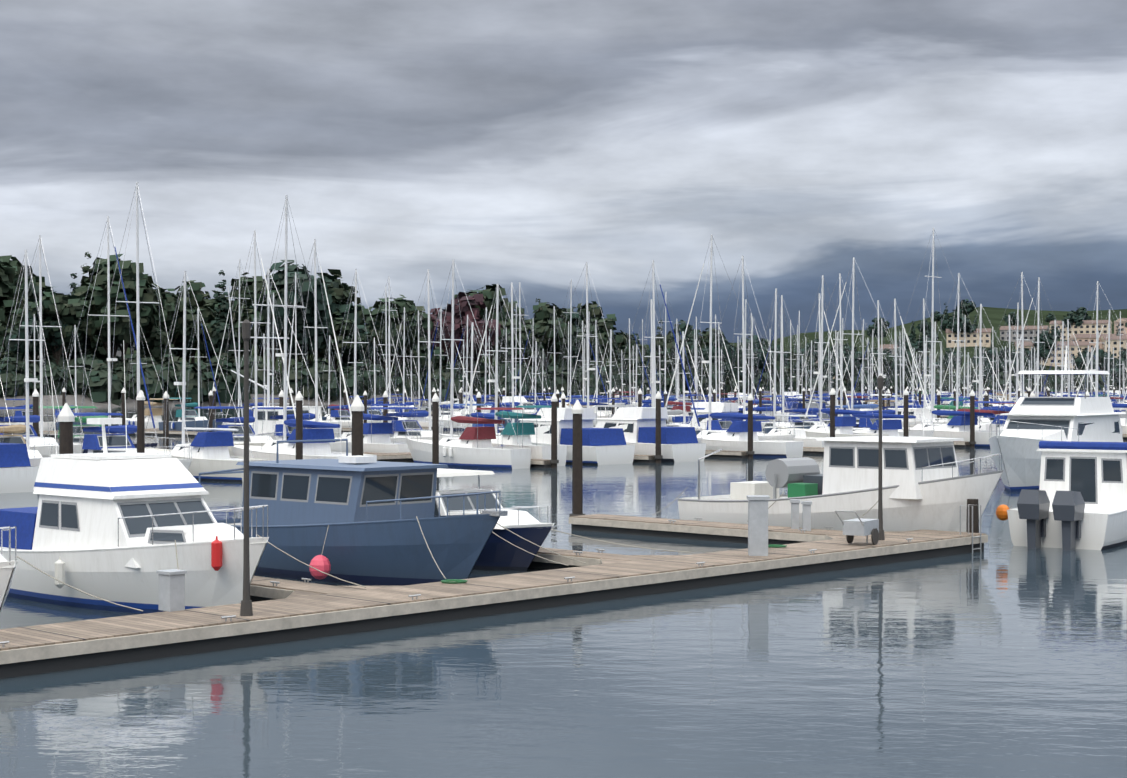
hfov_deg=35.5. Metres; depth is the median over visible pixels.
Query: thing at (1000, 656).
water
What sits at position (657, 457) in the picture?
dock floats
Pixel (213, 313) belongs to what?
tree belt
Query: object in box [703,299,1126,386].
shore trees
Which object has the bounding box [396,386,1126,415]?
dock floats
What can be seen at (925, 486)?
trawler boat
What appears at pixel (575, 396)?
dock boats
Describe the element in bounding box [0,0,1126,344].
sky
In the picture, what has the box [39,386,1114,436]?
dock floats
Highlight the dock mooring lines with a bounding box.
[17,487,877,611]
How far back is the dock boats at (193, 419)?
188.66 m
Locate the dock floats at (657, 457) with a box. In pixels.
[32,387,1126,467]
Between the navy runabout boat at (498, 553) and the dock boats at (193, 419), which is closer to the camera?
the navy runabout boat at (498, 553)
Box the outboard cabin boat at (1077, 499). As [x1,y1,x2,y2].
[996,441,1126,550]
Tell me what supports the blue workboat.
on the water
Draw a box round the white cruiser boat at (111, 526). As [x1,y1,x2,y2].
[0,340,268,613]
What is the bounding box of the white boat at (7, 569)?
[0,526,17,611]
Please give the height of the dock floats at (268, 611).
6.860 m
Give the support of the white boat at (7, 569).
on the water
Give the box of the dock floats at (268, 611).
[0,319,987,678]
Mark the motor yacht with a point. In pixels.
(1031, 423)
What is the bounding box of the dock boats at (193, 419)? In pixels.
[0,258,1126,432]
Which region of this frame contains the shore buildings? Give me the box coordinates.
[38,318,1126,378]
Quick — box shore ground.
[0,307,1126,406]
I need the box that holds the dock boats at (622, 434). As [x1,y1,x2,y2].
[0,182,1126,493]
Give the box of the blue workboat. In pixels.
[199,378,507,585]
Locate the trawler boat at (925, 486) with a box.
[677,348,1003,531]
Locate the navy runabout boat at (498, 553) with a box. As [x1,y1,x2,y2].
[434,468,553,570]
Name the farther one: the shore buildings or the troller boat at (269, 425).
the shore buildings
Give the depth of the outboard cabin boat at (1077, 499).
47.02 m
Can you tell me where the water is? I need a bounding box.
[0,396,1126,777]
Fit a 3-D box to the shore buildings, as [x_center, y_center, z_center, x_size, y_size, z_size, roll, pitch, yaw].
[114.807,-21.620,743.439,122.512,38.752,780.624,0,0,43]
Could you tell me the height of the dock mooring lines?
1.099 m
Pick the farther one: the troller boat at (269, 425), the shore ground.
the shore ground
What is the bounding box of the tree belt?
[0,252,1126,405]
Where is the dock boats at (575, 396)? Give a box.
[367,303,1126,411]
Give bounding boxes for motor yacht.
[988,346,1125,491]
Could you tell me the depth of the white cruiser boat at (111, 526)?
33.59 m
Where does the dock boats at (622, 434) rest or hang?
on the water
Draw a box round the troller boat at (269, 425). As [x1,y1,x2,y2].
[224,268,328,439]

